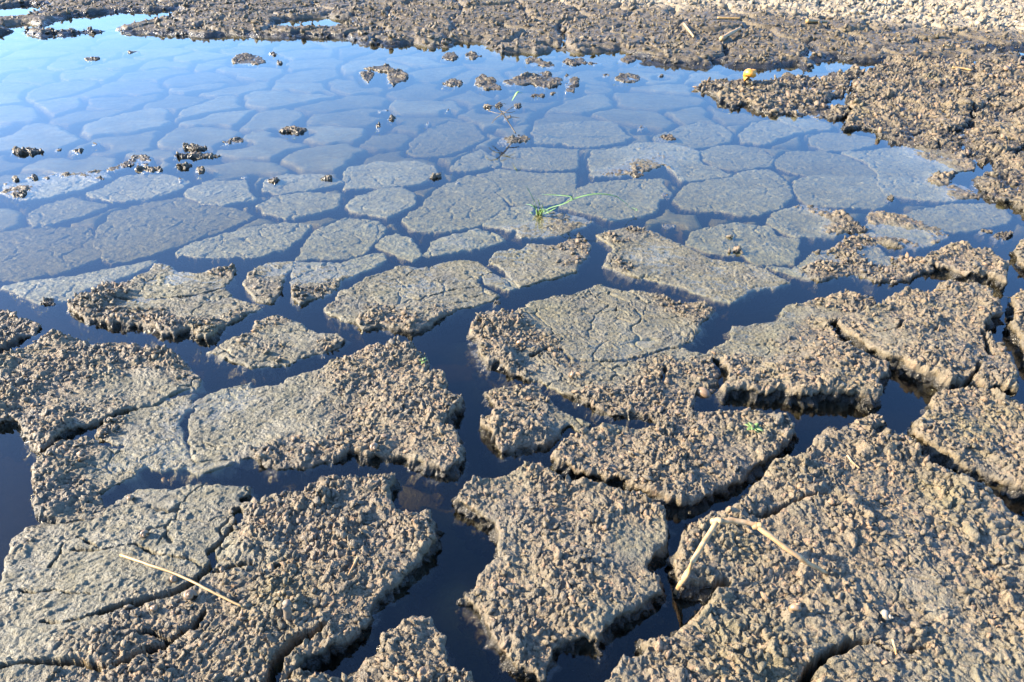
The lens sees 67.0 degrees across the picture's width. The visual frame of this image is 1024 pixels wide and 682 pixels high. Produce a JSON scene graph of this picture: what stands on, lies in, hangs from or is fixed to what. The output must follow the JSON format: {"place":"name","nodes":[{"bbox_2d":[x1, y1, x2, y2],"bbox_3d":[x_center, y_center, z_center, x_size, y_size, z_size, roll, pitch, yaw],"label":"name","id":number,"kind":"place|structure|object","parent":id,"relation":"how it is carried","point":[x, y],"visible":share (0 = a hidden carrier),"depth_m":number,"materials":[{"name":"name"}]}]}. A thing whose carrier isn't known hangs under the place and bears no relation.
{"place":"outdoors","nodes":[
{"label":"outdoors","id":0,"kind":"place"},
{"bbox_2d":[0,4,43,15],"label":"pond water","id":1,"kind":"structure","parent":0,"point":[17,10],"depth_m":6.78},
{"bbox_2d":[484,91,522,133],"bbox_3d":[-0.045,-1.031,3.471,0.171,0.173,0.082,8,32,13],"label":"withered stalk","id":2,"kind":"object","parent":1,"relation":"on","point":[516,93],"visible":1,"depth_m":3.46,"materials":[{"name":"beige plant"}]},
{"bbox_2d":[973,229,994,242],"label":"mud crumb","id":3,"kind":"object","parent":1,"relation":"in","point":[982,235],"visible":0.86,"depth_m":2.54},
{"bbox_2d":[987,230,1013,250],"bbox_3d":[1.588,-0.330,2.508,0.102,0.049,0.062,-22,38,-32],"label":"mud crumb","id":4,"kind":"object","parent":1,"relation":"in","point":[999,240],"visible":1,"depth_m":2.50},
{"bbox_2d":[0,17,1023,681],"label":"water","id":5,"kind":"structure","parent":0,"point":[160,101],"depth_m":3.78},
{"bbox_2d":[0,309,46,353],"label":"mud slab","id":6,"kind":"structure","parent":5,"relation":"on","point":[16,332],"depth_m":1.97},
{"bbox_2d":[10,146,47,161],"bbox_3d":[-2.050,-0.796,3.276,0.153,0.057,0.085,0,31,0],"label":"mud crumb","id":7,"kind":"object","parent":5,"relation":"on","point":[28,154],"visible":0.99,"depth_m":3.26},
{"bbox_2d":[0,226,103,288],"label":"mud slab","id":8,"kind":"structure","parent":5,"relation":"on","point":[29,253],"depth_m":2.44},
{"bbox_2d":[0,169,112,210],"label":"mud slab","id":9,"kind":"structure","parent":5,"relation":"on","point":[41,191],"depth_m":2.91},
{"bbox_2d":[6,190,26,206],"bbox_3d":[-1.821,-0.531,2.844,0.084,0.047,0.116,-13,33,-21],"label":"mud crumb","id":10,"kind":"object","parent":9,"relation":"on","point":[16,196],"visible":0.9,"depth_m":2.82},
{"bbox_2d":[54,148,67,157],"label":"mud crumb","id":11,"kind":"object","parent":5,"relation":"on","point":[59,152],"visible":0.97,"depth_m":3.30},
{"bbox_2d":[26,197,111,228],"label":"mud slab","id":12,"kind":"structure","parent":5,"relation":"on","point":[66,213],"depth_m":2.73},
{"bbox_2d":[71,148,87,158],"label":"mud crumb","id":13,"kind":"object","parent":5,"relation":"on","point":[79,153],"visible":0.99,"depth_m":3.28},
{"bbox_2d":[0,260,158,318],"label":"mud slab","id":14,"kind":"structure","parent":5,"relation":"on","point":[28,296],"depth_m":2.22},
{"bbox_2d":[39,297,59,316],"bbox_3d":[-1.269,-0.095,2.118,0.058,0.048,0.054,-15,34,-23],"label":"mud crumb","id":15,"kind":"object","parent":14,"relation":"on","point":[50,306],"visible":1,"depth_m":2.11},
{"bbox_2d":[85,57,103,65],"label":"mud islet","id":16,"kind":"object","parent":5,"relation":"on","point":[90,61],"visible":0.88,"depth_m":4.92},
{"bbox_2d":[0,328,209,468],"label":"mud slab","id":17,"kind":"structure","parent":5,"relation":"on","point":[56,386],"depth_m":1.75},
{"bbox_2d":[105,154,156,180],"bbox_3d":[-1.539,-0.711,3.168,0.176,0.063,0.238,0,31,0],"label":"mud islet","id":18,"kind":"object","parent":5,"relation":"on","point":[128,167],"visible":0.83,"depth_m":3.13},
{"bbox_2d":[28,435,242,524],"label":"mud slab","id":19,"kind":"structure","parent":5,"relation":"on","point":[84,478],"depth_m":1.51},
{"bbox_2d":[86,173,192,208],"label":"mud slab","id":20,"kind":"structure","parent":5,"relation":"on","point":[126,192],"depth_m":2.90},
{"bbox_2d":[135,165,164,174],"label":"mud crumb","id":21,"kind":"object","parent":20,"relation":"on","point":[146,170],"visible":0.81,"depth_m":3.07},
{"bbox_2d":[94,394,198,484],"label":"mud slab","id":22,"kind":"structure","parent":5,"relation":"on","point":[148,434],"depth_m":1.62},
{"bbox_2d":[66,263,268,375],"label":"mud slab","id":23,"kind":"structure","parent":5,"relation":"on","point":[193,319],"depth_m":2.06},
{"bbox_2d":[93,197,254,268],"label":"mud slab","id":24,"kind":"structure","parent":5,"relation":"on","point":[161,231],"depth_m":2.61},
{"bbox_2d":[173,162,192,176],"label":"mud crumb","id":25,"kind":"object","parent":5,"relation":"on","point":[185,168],"visible":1,"depth_m":3.10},
{"bbox_2d":[182,142,209,153],"bbox_3d":[-1.355,-0.822,3.321,0.130,0.055,0.079,9,32,15],"label":"mud crumb","id":26,"kind":"object","parent":5,"relation":"on","point":[190,147],"visible":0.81,"depth_m":3.30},
{"bbox_2d":[173,151,223,165],"bbox_3d":[-1.310,-0.764,3.225,0.216,0.057,0.088,0,31,0],"label":"mud crumb","id":27,"kind":"object","parent":5,"relation":"on","point":[195,158],"visible":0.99,"depth_m":3.21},
{"bbox_2d":[194,166,205,181],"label":"mud crumb","id":28,"kind":"object","parent":5,"relation":"on","point":[200,173],"visible":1,"depth_m":3.06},
{"bbox_2d":[183,180,257,211],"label":"mud slab","id":29,"kind":"structure","parent":5,"relation":"on","point":[238,194],"depth_m":2.86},
{"bbox_2d":[0,472,443,681],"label":"mud slab","id":30,"kind":"structure","parent":5,"relation":"on","point":[78,599],"depth_m":1.25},
{"bbox_2d":[119,554,242,607],"bbox_3d":[-0.538,0.384,1.251,0.269,0.018,0.008,14,34,22],"label":"straw","id":31,"kind":"object","parent":30,"relation":"on","point":[174,573],"visible":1,"depth_m":1.25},
{"bbox_2d":[183,589,197,599],"bbox_3d":[-0.509,0.403,1.225,0.018,0.022,0.022,20,36,29],"label":"snail shell","id":32,"kind":"object","parent":30,"relation":"on","point":[189,594],"visible":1,"depth_m":1.22},
{"bbox_2d":[282,599,291,621],"bbox_3d":[-0.343,0.416,1.183,0.014,0.046,0.016,12,33,19],"label":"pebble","id":33,"kind":"object","parent":30,"relation":"on","point":[287,610],"visible":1,"depth_m":1.17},
{"bbox_2d":[220,137,247,149],"bbox_3d":[-1.229,-0.872,3.416,0.116,0.044,0.102,0,31,0],"label":"mud crumb","id":34,"kind":"object","parent":5,"relation":"on","point":[234,143],"visible":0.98,"depth_m":3.40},
{"bbox_2d":[175,222,312,271],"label":"mud slab","id":35,"kind":"structure","parent":5,"relation":"on","point":[247,248],"depth_m":2.45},
{"bbox_2d":[229,52,267,67],"bbox_3d":[-1.689,-1.777,4.936,0.226,0.070,0.402,-16,35,-25],"label":"mud islet","id":36,"kind":"object","parent":5,"relation":"on","point":[248,60],"visible":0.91,"depth_m":4.86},
{"bbox_2d":[242,261,293,316],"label":"mud slab","id":37,"kind":"structure","parent":5,"relation":"on","point":[266,286],"depth_m":2.20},
{"bbox_2d":[203,315,351,386],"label":"mud slab","id":38,"kind":"structure","parent":5,"relation":"on","point":[273,350],"depth_m":1.90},
{"bbox_2d":[278,125,309,140],"bbox_3d":[-1.004,-0.960,3.552,0.136,0.054,0.114,15,34,23],"label":"mud crumb","id":39,"kind":"object","parent":5,"relation":"on","point":[296,133],"visible":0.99,"depth_m":3.53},
{"bbox_2d":[255,192,343,223],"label":"mud slab","id":40,"kind":"structure","parent":5,"relation":"on","point":[304,207],"depth_m":2.76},
{"bbox_2d":[261,173,344,199],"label":"mud slab","id":41,"kind":"structure","parent":5,"relation":"on","point":[294,183],"depth_m":2.95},
{"bbox_2d":[185,336,471,508],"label":"mud slab","id":42,"kind":"structure","parent":5,"relation":"on","point":[400,404],"depth_m":1.62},
{"bbox_2d":[289,253,389,321],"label":"mud slab","id":43,"kind":"structure","parent":5,"relation":"on","point":[316,288],"depth_m":2.25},
{"bbox_2d":[294,217,388,262],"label":"mud slab","id":44,"kind":"structure","parent":5,"relation":"on","point":[342,240],"depth_m":2.50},
{"bbox_2d":[357,70,377,87],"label":"mud islet","id":45,"kind":"object","parent":5,"relation":"on","point":[367,79],"visible":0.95,"depth_m":4.50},
{"bbox_2d":[281,615,474,681],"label":"mud slab","id":46,"kind":"structure","parent":5,"relation":"on","point":[412,648],"depth_m":1.12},
{"bbox_2d":[344,187,417,226],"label":"mud slab","id":47,"kind":"structure","parent":5,"relation":"on","point":[387,206],"depth_m":2.76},
{"bbox_2d":[364,63,410,91],"bbox_3d":[-0.711,-1.555,4.562,0.207,0.076,0.554,-15,34,-24],"label":"mud islet","id":48,"kind":"object","parent":5,"relation":"on","point":[397,79],"visible":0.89,"depth_m":4.49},
{"bbox_2d":[342,160,438,198],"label":"mud slab","id":49,"kind":"structure","parent":5,"relation":"on","point":[413,176],"depth_m":3.02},
{"bbox_2d":[428,172,442,185],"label":"mud crumb","id":50,"kind":"object","parent":49,"relation":"on","point":[435,178],"visible":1,"depth_m":3.00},
{"bbox_2d":[375,233,421,267],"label":"mud slab","id":51,"kind":"structure","parent":5,"relation":"on","point":[397,249],"depth_m":2.43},
{"bbox_2d":[323,260,500,349],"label":"mud slab","id":52,"kind":"structure","parent":5,"relation":"on","point":[424,307],"depth_m":2.11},
{"bbox_2d":[484,300,500,311],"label":"mud crumb","id":53,"kind":"object","parent":52,"relation":"on","point":[496,305],"visible":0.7,"depth_m":2.11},
{"bbox_2d":[406,121,485,164],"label":"mud slab","id":54,"kind":"structure","parent":5,"relation":"on","point":[449,139],"depth_m":3.46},
{"bbox_2d":[440,52,460,65],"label":"mud islet","id":55,"kind":"object","parent":5,"relation":"on","point":[451,58],"visible":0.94,"depth_m":4.96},
{"bbox_2d":[441,78,463,94],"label":"mud islet","id":56,"kind":"object","parent":5,"relation":"on","point":[453,85],"visible":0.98,"depth_m":4.32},
{"bbox_2d":[401,175,509,244],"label":"mud slab","id":57,"kind":"structure","parent":5,"relation":"on","point":[468,202],"depth_m":2.72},
{"bbox_2d":[421,228,508,267],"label":"mud slab","id":58,"kind":"structure","parent":5,"relation":"on","point":[478,245],"depth_m":2.46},
{"bbox_2d":[463,51,483,63],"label":"mud islet","id":59,"kind":"object","parent":5,"relation":"on","point":[471,57],"visible":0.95,"depth_m":5.00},
{"bbox_2d":[448,149,500,179],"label":"mud slab","id":60,"kind":"structure","parent":5,"relation":"on","point":[480,161],"depth_m":3.16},
{"bbox_2d":[472,74,502,97],"bbox_3d":[-0.152,-1.461,4.405,0.164,0.078,0.429,-4,31,-6],"label":"mud islet","id":61,"kind":"object","parent":5,"relation":"on","point":[486,86],"visible":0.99,"depth_m":4.31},
{"bbox_2d":[481,273,518,307],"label":"mud slab","id":62,"kind":"structure","parent":5,"relation":"on","point":[506,289],"depth_m":2.22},
{"bbox_2d":[495,135,531,152],"bbox_3d":[0.006,-0.884,3.446,0.167,0.073,0.154,0,31,0],"label":"mud islet","id":63,"kind":"object","parent":5,"relation":"on","point":[504,144],"visible":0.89,"depth_m":3.41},
{"bbox_2d":[476,169,578,212],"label":"mud slab","id":64,"kind":"structure","parent":5,"relation":"on","point":[513,191],"depth_m":2.93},
{"bbox_2d":[501,71,564,97],"bbox_3d":[0.159,-1.483,4.437,0.348,0.082,0.418,17,35,26],"label":"mud islet","id":65,"kind":"object","parent":5,"relation":"on","point":[546,83],"visible":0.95,"depth_m":4.36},
{"bbox_2d":[477,384,590,477],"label":"mud slab","id":66,"kind":"structure","parent":5,"relation":"on","point":[520,424],"depth_m":1.61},
{"bbox_2d":[530,94,544,102],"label":"mud crumb","id":67,"kind":"object","parent":5,"relation":"on","point":[535,98],"visible":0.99,"depth_m":4.10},
{"bbox_2d":[486,238,591,304],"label":"mud slab","id":68,"kind":"structure","parent":5,"relation":"on","point":[533,271],"depth_m":2.32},
{"bbox_2d":[482,206,595,249],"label":"mud slab","id":69,"kind":"structure","parent":5,"relation":"on","point":[520,227],"depth_m":2.59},
{"bbox_2d":[526,186,637,215],"bbox_3d":[0.240,-0.474,2.619,0.386,0.126,0.073,0,31,0],"label":"grass tuft","id":70,"kind":"object","parent":69,"relation":"on","point":[539,212],"visible":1,"depth_m":2.62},
{"bbox_2d":[523,56,556,71],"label":"mud islet","id":71,"kind":"object","parent":5,"relation":"on","point":[535,64],"visible":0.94,"depth_m":4.80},
{"bbox_2d":[500,147,579,179],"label":"mud slab","id":72,"kind":"structure","parent":5,"relation":"on","point":[540,160],"depth_m":3.22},
{"bbox_2d":[448,461,677,681],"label":"mud slab","id":73,"kind":"structure","parent":5,"relation":"on","point":[569,586],"depth_m":1.26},
{"bbox_2d":[562,76,580,98],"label":"mud islet","id":74,"kind":"object","parent":5,"relation":"on","point":[571,88],"visible":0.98,"depth_m":4.29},
{"bbox_2d":[561,57,587,73],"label":"mud islet","id":75,"kind":"object","parent":5,"relation":"on","point":[574,65],"visible":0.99,"depth_m":4.82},
{"bbox_2d":[530,120,632,149],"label":"mud slab","id":76,"kind":"structure","parent":5,"relation":"on","point":[584,135],"depth_m":3.52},
{"bbox_2d":[464,284,722,430],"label":"mud slab","id":77,"kind":"structure","parent":5,"relation":"on","point":[635,359],"depth_m":1.88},
{"bbox_2d":[695,387,715,400],"bbox_3d":[0.433,0.118,1.750,0.053,0.031,0.033,7,32,11],"label":"snail shell","id":78,"kind":"object","parent":77,"relation":"on","point":[705,393],"visible":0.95,"depth_m":1.74},
{"bbox_2d":[587,61,603,70],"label":"mud islet","id":79,"kind":"object","parent":5,"relation":"on","point":[592,65],"visible":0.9,"depth_m":4.82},
{"bbox_2d":[558,178,672,229],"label":"mud slab","id":80,"kind":"structure","parent":5,"relation":"on","point":[642,196],"depth_m":2.79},
{"bbox_2d":[611,73,641,91],"bbox_3d":[0.677,-1.502,4.479,0.174,0.071,0.238,17,35,26],"label":"mud islet","id":81,"kind":"object","parent":5,"relation":"on","point":[623,82],"visible":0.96,"depth_m":4.43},
{"bbox_2d":[617,55,637,67],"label":"mud islet","id":82,"kind":"object","parent":5,"relation":"on","point":[628,61],"visible":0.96,"depth_m":4.89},
{"bbox_2d":[636,125,649,134],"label":"mud crumb","id":83,"kind":"object","parent":5,"relation":"on","point":[642,130],"visible":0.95,"depth_m":3.59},
{"bbox_2d":[586,142,731,189],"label":"mud slab","id":84,"kind":"structure","parent":5,"relation":"on","point":[678,167],"depth_m":3.14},
{"bbox_2d":[660,224,678,237],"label":"mud crumb","id":85,"kind":"object","parent":5,"relation":"on","point":[667,230],"visible":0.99,"depth_m":2.59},
{"bbox_2d":[549,407,799,549],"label":"mud slab","id":86,"kind":"structure","parent":5,"relation":"on","point":[692,466],"depth_m":1.51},
{"bbox_2d":[744,422,762,432],"bbox_3d":[0.490,0.175,1.567,0.033,0.010,0.033,0,31,0],"label":"seedling","id":87,"kind":"object","parent":86,"relation":"on","point":[757,428],"visible":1,"depth_m":1.57,"materials":[{"name":"green plant"}]},
{"bbox_2d":[650,122,733,150],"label":"mud slab","id":88,"kind":"structure","parent":5,"relation":"on","point":[699,136],"depth_m":3.52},
{"bbox_2d":[654,134,676,142],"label":"mud crumb","id":89,"kind":"object","parent":88,"relation":"on","point":[669,138],"visible":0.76,"depth_m":3.44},
{"bbox_2d":[596,225,791,319],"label":"mud slab","id":90,"kind":"structure","parent":5,"relation":"on","point":[637,258],"depth_m":2.27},
{"bbox_2d":[670,169,793,224],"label":"mud slab","id":91,"kind":"structure","parent":5,"relation":"on","point":[759,196],"depth_m":2.83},
{"bbox_2d":[700,145,774,174],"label":"mud slab","id":92,"kind":"structure","parent":5,"relation":"on","point":[734,159],"depth_m":3.23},
{"bbox_2d":[685,222,800,268],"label":"mud slab","id":93,"kind":"structure","parent":5,"relation":"on","point":[759,246],"depth_m":2.46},
{"bbox_2d":[737,119,815,148],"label":"mud slab","id":94,"kind":"structure","parent":5,"relation":"on","point":[768,134],"depth_m":3.55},
{"bbox_2d":[691,63,865,125],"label":"mud slab","id":95,"kind":"structure","parent":5,"relation":"on","point":[815,97],"depth_m":4.04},
{"bbox_2d":[743,68,755,81],"bbox_3d":[1.312,-1.467,4.273,0.062,0.076,0.075,-14,34,-22],"label":"snail shell","id":96,"kind":"object","parent":95,"relation":"on","point":[748,73],"visible":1,"depth_m":4.25},
{"bbox_2d":[707,288,891,433],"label":"mud slab","id":97,"kind":"structure","parent":5,"relation":"on","point":[804,367],"depth_m":1.78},
{"bbox_2d":[776,116,832,134],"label":"mud slab","id":98,"kind":"structure","parent":5,"relation":"on","point":[818,126],"depth_m":3.68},
{"bbox_2d":[765,204,856,250],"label":"mud slab","id":99,"kind":"structure","parent":5,"relation":"on","point":[812,227],"depth_m":2.60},
{"bbox_2d":[605,413,1023,681],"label":"mud slab","id":100,"kind":"structure","parent":5,"relation":"on","point":[925,553],"depth_m":1.24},
{"bbox_2d":[673,517,828,594],"bbox_3d":[0.385,0.347,1.249,0.246,0.117,0.069,0,31,0],"label":"twig","id":101,"kind":"object","parent":100,"relation":"on","point":[715,522],"visible":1,"depth_m":1.23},
{"bbox_2d":[788,602,801,612],"bbox_3d":[0.428,0.403,1.167,0.019,0.015,0.014,-2,31,-3],"label":"snail shell","id":102,"kind":"object","parent":100,"relation":"on","point":[792,608],"visible":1,"depth_m":1.16},
{"bbox_2d":[773,150,876,178],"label":"mud slab","id":103,"kind":"structure","parent":5,"relation":"on","point":[799,164],"depth_m":3.17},
{"bbox_2d":[791,175,890,213],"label":"mud slab","id":104,"kind":"structure","parent":5,"relation":"on","point":[852,194],"depth_m":2.87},
{"bbox_2d":[885,195,895,209],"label":"mud crumb","id":105,"kind":"object","parent":104,"relation":"on","point":[890,201],"visible":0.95,"depth_m":2.79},
{"bbox_2d":[806,132,880,154],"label":"mud slab","id":106,"kind":"structure","parent":5,"relation":"on","point":[836,143],"depth_m":3.43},
{"bbox_2d":[760,234,935,303],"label":"mud slab","id":107,"kind":"structure","parent":5,"relation":"on","point":[862,266],"depth_m":2.28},
{"bbox_2d":[831,218,868,235],"bbox_3d":[1.123,-0.382,2.611,0.126,0.072,0.188,0,31,0],"label":"mud islet","id":108,"kind":"object","parent":5,"relation":"on","point":[859,228],"visible":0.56,"depth_m":2.54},
{"bbox_2d":[858,211,949,257],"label":"mud slab","id":109,"kind":"structure","parent":5,"relation":"on","point":[894,234],"depth_m":2.52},
{"bbox_2d":[838,52,976,148],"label":"mud slab","id":110,"kind":"structure","parent":5,"relation":"on","point":[896,101],"depth_m":3.92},
{"bbox_2d":[840,145,986,207],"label":"mud slab","id":111,"kind":"structure","parent":5,"relation":"on","point":[921,175],"depth_m":3.06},
{"bbox_2d":[833,279,1018,417],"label":"mud slab","id":112,"kind":"structure","parent":5,"relation":"on","point":[927,344],"depth_m":1.88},
{"bbox_2d":[902,203,1012,243],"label":"mud slab","id":113,"kind":"structure","parent":5,"relation":"on","point":[959,222],"depth_m":2.67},
{"bbox_2d":[897,386,1023,520],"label":"mud slab","id":114,"kind":"structure","parent":5,"relation":"on","point":[976,434],"depth_m":1.56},
{"bbox_2d":[922,240,1012,307],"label":"mud slab","id":115,"kind":"structure","parent":5,"relation":"on","point":[963,261],"depth_m":2.27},
{"bbox_2d":[938,124,1023,176],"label":"mud slab","id":116,"kind":"structure","parent":5,"relation":"on","point":[982,147],"depth_m":3.32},
{"bbox_2d":[969,151,1023,214],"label":"mud slab","id":117,"kind":"structure","parent":5,"relation":"on","point":[1000,181],"depth_m":2.93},
{"bbox_2d":[969,82,1023,151],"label":"mud slab","id":118,"kind":"structure","parent":5,"relation":"on","point":[1004,112],"depth_m":3.69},
{"bbox_2d":[970,57,1023,111],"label":"mud slab","id":119,"kind":"structure","parent":5,"relation":"on","point":[994,77],"depth_m":4.35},
{"bbox_2d":[994,289,1023,403],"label":"mud slab","id":120,"kind":"structure","parent":5,"relation":"on","point":[1010,333],"depth_m":1.95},
{"bbox_2d":[1004,239,1023,296],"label":"mud slab","id":121,"kind":"structure","parent":5,"relation":"on","point":[1015,285],"depth_m":2.33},
{"bbox_2d":[1006,199,1023,226],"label":"mud slab","id":122,"kind":"structure","parent":5,"relation":"on","point":[1018,211],"depth_m":2.72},
{"bbox_2d":[0,0,1023,77],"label":"bank","id":123,"kind":"structure","parent":0,"point":[774,36],"depth_m":5.76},
{"bbox_2d":[719,26,741,40],"bbox_3d":[1.520,-2.132,5.366,0.035,0.039,0.421,17,35,26],"label":"stick","id":124,"kind":"object","parent":123,"relation":"on","point":[725,36],"visible":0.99,"depth_m":5.32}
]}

